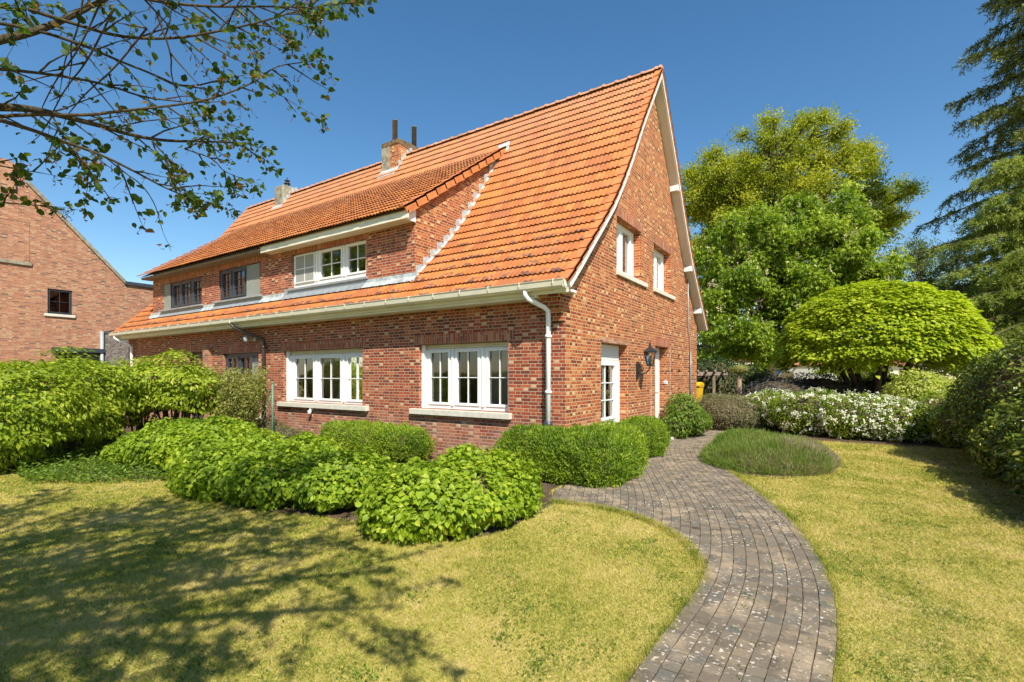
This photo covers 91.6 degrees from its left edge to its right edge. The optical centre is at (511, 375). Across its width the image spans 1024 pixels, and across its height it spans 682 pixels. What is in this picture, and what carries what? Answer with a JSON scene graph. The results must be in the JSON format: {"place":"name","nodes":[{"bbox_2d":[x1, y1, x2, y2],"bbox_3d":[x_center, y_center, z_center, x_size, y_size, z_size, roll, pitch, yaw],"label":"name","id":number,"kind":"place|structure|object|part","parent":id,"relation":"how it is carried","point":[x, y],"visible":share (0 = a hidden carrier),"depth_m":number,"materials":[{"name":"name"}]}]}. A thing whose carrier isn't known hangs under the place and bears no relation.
{"place":"outdoors","nodes":[
{"label":"outdoors","id":0,"kind":"place"},
{"bbox_2d":[0,440,1023,681],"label":"lawn","id":1,"kind":"structure","parent":0,"point":[483,661],"depth_m":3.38,"materials":[{"name":"green plant"}]},
{"bbox_2d":[0,158,152,410],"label":"brick house","id":2,"kind":"structure","parent":1,"relation":"on","point":[64,282],"depth_m":18.73,"materials":[{"name":"red brick"}]},
{"bbox_2d":[44,289,74,317],"bbox_3d":[-17.214,-2.739,18.950,0.200,1.037,0.900,0,0,33],"label":"window","id":3,"kind":"structure","parent":2,"relation":"in","point":[59,301],"depth_m":18.97,"materials":[{"name":"black glass"}]},
{"bbox_2d":[58,352,99,407],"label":"window","id":4,"kind":"structure","parent":2,"relation":"in","point":[78,353],"depth_m":19.51,"materials":[{"name":"black glass"}]},
{"bbox_2d":[100,330,128,381],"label":"garage","id":5,"kind":"structure","parent":1,"relation":"on","point":[113,347],"depth_m":19.61,"materials":[{"name":"grey concrete"}]},
{"bbox_2d":[0,0,377,250],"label":"cherry tree","id":6,"kind":"object","parent":1,"relation":"on","point":[11,36],"visible":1,"depth_m":3.10,"materials":[{"name":"green plant"}]},
{"bbox_2d":[108,161,381,424],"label":"brick house","id":7,"kind":"structure","parent":1,"relation":"on","point":[203,295],"depth_m":15.36,"materials":[{"name":"red brick"}]},
{"bbox_2d":[158,277,216,318],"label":"window","id":8,"kind":"structure","parent":7,"relation":"in","point":[185,294],"depth_m":16.01,"materials":[{"name":"grey glass"}]},
{"bbox_2d":[192,352,202,420],"bbox_3d":[-9.412,0.402,15.115,1.122,2.196,0.068,0,0,33],"label":"door","id":9,"kind":"structure","parent":7,"relation":"in","point":[200,354],"depth_m":15.15,"materials":[{"name":"brown wood"}]},
{"bbox_2d":[226,353,260,418],"bbox_3d":[-7.425,0.272,13.677,2.030,1.757,0.220,0,0,33],"label":"window","id":10,"kind":"structure","parent":7,"relation":"in","point":[243,360],"depth_m":13.69,"materials":[{"name":"grey glass"}]},
{"bbox_2d":[212,262,285,314],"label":"window","id":11,"kind":"structure","parent":7,"relation":"in","point":[243,282],"depth_m":14.13,"materials":[{"name":"grey glass"}]},
{"bbox_2d":[243,336,255,341],"bbox_3d":[-6.919,-0.955,13.149,0.303,0.170,0.130,0,0,-31],"label":"security light","id":12,"kind":"object","parent":7,"relation":"attached to","point":[245,338],"visible":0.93,"depth_m":13.07,"materials":[{"name":"plastic"}]},
{"bbox_2d":[42,419,566,541],"bbox_3d":[-9.961,1.594,18.178,30.880,0.001,13.800,0,0,33],"label":"planting bed","id":13,"kind":"object","parent":1,"relation":"on","point":[349,513],"visible":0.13,"depth_m":5.92,"materials":[{"name":"soil"}]},
{"bbox_2d":[0,346,157,474],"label":"tall shrub","id":14,"kind":"object","parent":13,"relation":"on","point":[30,426],"visible":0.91,"depth_m":9.01,"materials":[{"name":"green plant"}]},
{"bbox_2d":[14,427,172,483],"bbox_3d":[-9.644,1.413,11.228,11.732,0.451,2.272,0,0,45],"label":"ground cover","id":15,"kind":"object","parent":13,"relation":"on","point":[56,466],"visible":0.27,"depth_m":7.93,"materials":[{"name":"green plant"}]},
{"bbox_2d":[96,348,225,432],"bbox_3d":[-7.980,0.486,11.440,2.903,2.258,2.334,0,0,33],"label":"tall shrub","id":16,"kind":"object","parent":13,"relation":"on","point":[190,397],"visible":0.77,"depth_m":11.00,"materials":[{"name":"green plant"}]},
{"bbox_2d":[99,414,284,476],"bbox_3d":[-5.323,1.161,8.566,4.157,0.971,2.036,0,0,33],"label":"leafy shrub","id":17,"kind":"object","parent":13,"relation":"on","point":[168,441],"visible":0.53,"depth_m":8.09,"materials":[{"name":"green plant"}]},
{"bbox_2d":[202,358,273,426],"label":"thin shrub","id":18,"kind":"object","parent":13,"relation":"on","point":[239,397],"visible":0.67,"depth_m":11.26,"materials":[{"name":"green plant"}]},
{"bbox_2d":[260,382,273,430],"bbox_3d":[-5.760,0.873,11.663,0.593,1.455,0.220,0,0,33],"label":"fence post","id":19,"kind":"object","parent":13,"relation":"on","point":[272,405],"visible":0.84,"depth_m":11.51,"materials":[{"name":"metal"}]},
{"bbox_2d":[255,418,303,439],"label":"shrub","id":20,"kind":"object","parent":13,"relation":"on","point":[286,431],"visible":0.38,"depth_m":11.61,"materials":[{"name":"grey plant"}]},
{"bbox_2d":[161,431,399,513],"bbox_3d":[-3.010,1.232,6.817,3.562,0.829,2.249,0,0,33],"label":"leafy shrub","id":21,"kind":"object","parent":13,"relation":"on","point":[303,470],"visible":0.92,"depth_m":6.09,"materials":[{"name":"green plant"}]},
{"bbox_2d":[320,419,436,462],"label":"box hedge","id":22,"kind":"object","parent":13,"relation":"on","point":[402,442],"visible":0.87,"depth_m":9.22,"materials":[{"name":"green plant"}]},
{"bbox_2d":[353,442,546,545],"bbox_3d":[-0.648,1.225,5.502,1.745,0.835,2.229,0,0,33],"label":"leafy shrub","id":23,"kind":"object","parent":13,"relation":"on","point":[478,492],"visible":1,"depth_m":4.93,"materials":[{"name":"green plant"}]},
{"bbox_2d":[493,418,649,489],"bbox_3d":[1.012,1.173,8.074,2.306,0.926,2.060,0,0,33],"label":"box hedge","id":24,"kind":"object","parent":13,"relation":"on","point":[606,453],"visible":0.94,"depth_m":7.30,"materials":[{"name":"green plant"}]},
{"bbox_2d":[622,414,672,457],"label":"box hedge","id":25,"kind":"object","parent":13,"relation":"on","point":[654,429],"visible":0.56,"depth_m":9.66,"materials":[{"name":"green plant"}]},
{"bbox_2d":[662,391,713,437],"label":"corner shrub","id":26,"kind":"object","parent":13,"relation":"on","point":[684,418],"visible":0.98,"depth_m":12.44,"materials":[{"name":"green plant"}]},
{"bbox_2d":[229,64,708,458],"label":"brick house","id":27,"kind":"structure","parent":1,"relation":"on","point":[485,286],"depth_m":10.80,"materials":[{"name":"brick"},{"name":"tile"},{"name":"glass"}]},
{"bbox_2d":[277,348,368,410],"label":"window","id":28,"kind":"structure","parent":27,"relation":"in","point":[334,375],"depth_m":12.01,"materials":[{"name":"clear glass"}]},
{"bbox_2d":[287,240,401,305],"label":"window","id":29,"kind":"structure","parent":27,"relation":"in","point":[347,262],"depth_m":12.29,"materials":[{"name":"clear glass"}]},
{"bbox_2d":[409,342,511,419],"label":"window","id":30,"kind":"structure","parent":27,"relation":"in","point":[454,376],"depth_m":9.71,"materials":[{"name":"clear glass"}]},
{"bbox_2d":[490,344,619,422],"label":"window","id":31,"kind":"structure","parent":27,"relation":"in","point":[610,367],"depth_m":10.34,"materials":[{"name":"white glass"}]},
{"bbox_2d":[582,223,647,287],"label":"window","id":32,"kind":"structure","parent":27,"relation":"in","point":[625,238],"depth_m":10.97,"materials":[{"name":"white glass"}]},
{"bbox_2d":[636,343,656,378],"bbox_3d":[2.947,-0.340,10.883,0.457,0.820,0.277,0,0,33],"label":"wall lantern","id":33,"kind":"object","parent":27,"relation":"attached to","point":[648,350],"depth_m":10.84,"materials":[{"name":"black metal"}]},
{"bbox_2d":[655,347,658,417],"bbox_3d":[3.589,0.397,12.712,0.050,2.246,1.112,0,0,33],"label":"door","id":34,"kind":"structure","parent":27,"relation":"in","point":[657,349],"depth_m":12.96,"materials":[{"name":"white metal"}]},
{"bbox_2d":[653,249,675,300],"bbox_3d":[3.801,-2.608,12.788,0.310,1.177,1.780,0,0,33],"label":"window","id":35,"kind":"structure","parent":27,"relation":"in","point":[658,287],"depth_m":12.96,"materials":[{"name":"white glass"}]},
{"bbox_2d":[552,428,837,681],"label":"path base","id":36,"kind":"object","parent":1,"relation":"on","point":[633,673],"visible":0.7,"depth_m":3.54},
{"bbox_2d":[649,481,828,679],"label":"joint weeds","id":37,"kind":"object","parent":36,"relation":"on","point":[732,575],"visible":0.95,"depth_m":3.72,"materials":[{"name":"green plant"}]},
{"bbox_2d":[697,382,703,402],"bbox_3d":[6.204,0.912,17.013,0.558,1.375,0.752,0,0,33],"label":"wheelie bin","id":38,"kind":"object","parent":1,"relation":"on","point":[700,385],"visible":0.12,"depth_m":16.75,"materials":[{"name":"yellow plastic"}]},
{"bbox_2d":[697,370,727,396],"bbox_3d":[6.944,0.704,18.026,1.738,1.792,3.126,0,0,33],"label":"pergola","id":39,"kind":"object","parent":1,"relation":"on","point":[706,373],"visible":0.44,"depth_m":16.96,"materials":[{"name":"brown wood"}]},
{"bbox_2d":[697,311,766,374],"bbox_3d":[12.214,-1.836,30.039,6.087,7.046,6.134,0,0,33],"label":"dark tree","id":40,"kind":"object","parent":1,"relation":"on","point":[704,345],"visible":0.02,"depth_m":29.72,"materials":[{"name":"green plant"}]},
{"bbox_2d":[697,355,777,398],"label":"tall hedge","id":41,"kind":"object","parent":1,"relation":"on","point":[728,384],"visible":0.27,"depth_m":18.20,"materials":[{"name":"green plant"}]},
{"bbox_2d":[691,177,916,372],"bbox_3d":[12.432,-3.687,22.168,9.921,10.674,5.922,0,0,5],"label":"chestnut tree","id":42,"kind":"object","parent":1,"relation":"on","point":[777,274],"visible":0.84,"depth_m":20.91,"materials":[{"name":"green plant"}]},
{"bbox_2d":[680,101,932,379],"bbox_3d":[16.163,-6.857,29.052,13.084,17.015,10.517,0,0,33],"label":"oak tree","id":43,"kind":"object","parent":1,"relation":"on","point":[721,185],"visible":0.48,"depth_m":27.41,"materials":[{"name":"green plant"}]},
{"bbox_2d":[734,427,1023,524],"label":"planting bed","id":44,"kind":"object","parent":1,"relation":"on","point":[904,443],"visible":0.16,"depth_m":10.87,"materials":[{"name":"soil"}]},
{"bbox_2d":[697,392,766,429],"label":"grey shrub","id":45,"kind":"object","parent":44,"relation":"on","point":[729,412],"visible":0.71,"depth_m":14.23,"materials":[{"name":"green plant"}]},
{"bbox_2d":[697,427,843,476],"bbox_3d":[4.774,1.333,9.310,2.455,0.700,3.388,0,0,33],"label":"lavender","id":46,"kind":"object","parent":44,"relation":"on","point":[754,451],"visible":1,"depth_m":8.37,"materials":[{"name":"green plant"}]},
{"bbox_2d":[731,372,935,399],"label":"purple shrub","id":47,"kind":"object","parent":44,"relation":"on","point":[824,382],"visible":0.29,"depth_m":15.36,"materials":[{"name":"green plant"}]},
{"bbox_2d":[744,387,936,442],"bbox_3d":[8.401,0.970,13.461,2.309,1.336,5.045,0,0,-36],"label":"flowering shrub","id":48,"kind":"object","parent":44,"relation":"on","point":[867,415],"visible":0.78,"depth_m":12.46,"materials":[{"name":"white plant"}]},
{"bbox_2d":[770,278,1004,396],"bbox_3d":[11.314,-0.669,15.540,5.879,4.638,5.847,0,0,33],"label":"dome tree","id":49,"kind":"object","parent":44,"relation":"on","point":[909,325],"visible":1,"depth_m":13.88,"materials":[{"name":"green plant"}]},
{"bbox_2d":[880,368,960,402],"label":"yellow green shrub","id":50,"kind":"object","parent":44,"relation":"on","point":[904,389],"visible":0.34,"depth_m":12.34,"materials":[{"name":"green plant"}]},
{"bbox_2d":[906,388,963,448],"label":"shaded shrub","id":51,"kind":"object","parent":44,"relation":"on","point":[940,427],"visible":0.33,"depth_m":11.29,"materials":[{"name":"green plant"}]},
{"bbox_2d":[944,337,1023,464],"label":"laurel hedge","id":52,"kind":"object","parent":44,"relation":"on","point":[996,377],"visible":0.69,"depth_m":8.60,"materials":[{"name":"green plant"}]},
{"bbox_2d":[967,397,1023,499],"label":"laurel hedge","id":53,"kind":"object","parent":44,"relation":"on","point":[1002,439],"visible":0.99,"depth_m":7.15,"materials":[{"name":"green plant"}]},
{"bbox_2d":[875,227,988,371],"bbox_3d":[27.826,-4.284,33.762,8.783,11.868,6.403,0,0,-8],"label":"birch tree","id":54,"kind":"object","parent":1,"relation":"on","point":[921,247],"visible":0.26,"depth_m":33.76,"materials":[{"name":"green plant"}]},
{"bbox_2d":[876,266,1017,357],"bbox_3d":[24.015,-2.332,26.279,9.699,7.964,8.498,0,0,33],"label":"dark tree","id":55,"kind":"object","parent":1,"relation":"on","point":[943,288],"depth_m":25.37,"materials":[{"name":"green plant"}]},
{"bbox_2d":[894,154,1023,389],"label":"conifer","id":56,"kind":"object","parent":1,"relation":"on","point":[1004,218],"visible":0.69,"depth_m":16.53,"materials":[{"name":"green plant"}]},
{"bbox_2d":[906,0,1023,379],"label":"conifer","id":57,"kind":"object","parent":1,"relation":"on","point":[1014,59],"visible":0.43,"depth_m":21.19,"materials":[{"name":"green plant"}]},
{"bbox_2d":[0,0,1023,378],"label":"sky","id":58,"kind":"structure","parent":0,"point":[445,69],"materials":[{"name":"blue"}]},
{"bbox_2d":[551,428,836,681],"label":"path","id":59,"kind":"structure","parent":0,"point":[758,664],"depth_m":3.81,"materials":[{"name":"grey stone"}]},
{"bbox_2d":[729,365,749,395],"bbox_3d":[7.439,0.623,16.315,0.663,1.960,0.667,0,0,33],"label":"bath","id":60,"kind":"object","parent":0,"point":[739,370],"visible":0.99,"depth_m":16.22,"materials":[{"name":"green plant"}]},
{"bbox_2d":[777,369,831,380],"bbox_3d":[21.172,0.537,38.000,5.220,2.115,1.960,0,0,0],"label":"white van","id":61,"kind":"object","parent":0,"point":[785,374],"visible":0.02,"depth_m":37.05,"materials":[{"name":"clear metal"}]},
{"bbox_3d":[20.277,0.025,37.035,1.270,0.650,0.020,0,0,0],"label":"side window","id":62,"kind":"part","parent":61,"relation":"part of","materials":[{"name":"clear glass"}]},
{"bbox_2d":[734,359,947,379],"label":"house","id":63,"kind":"structure","parent":0,"point":[896,368],"depth_m":46.00,"materials":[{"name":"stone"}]},
{"bbox_2d":[812,365,898,380],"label":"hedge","id":64,"kind":"object","parent":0,"point":[871,372],"visible":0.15,"depth_m":19.72,"materials":[{"name":"green plant"}]}
]}

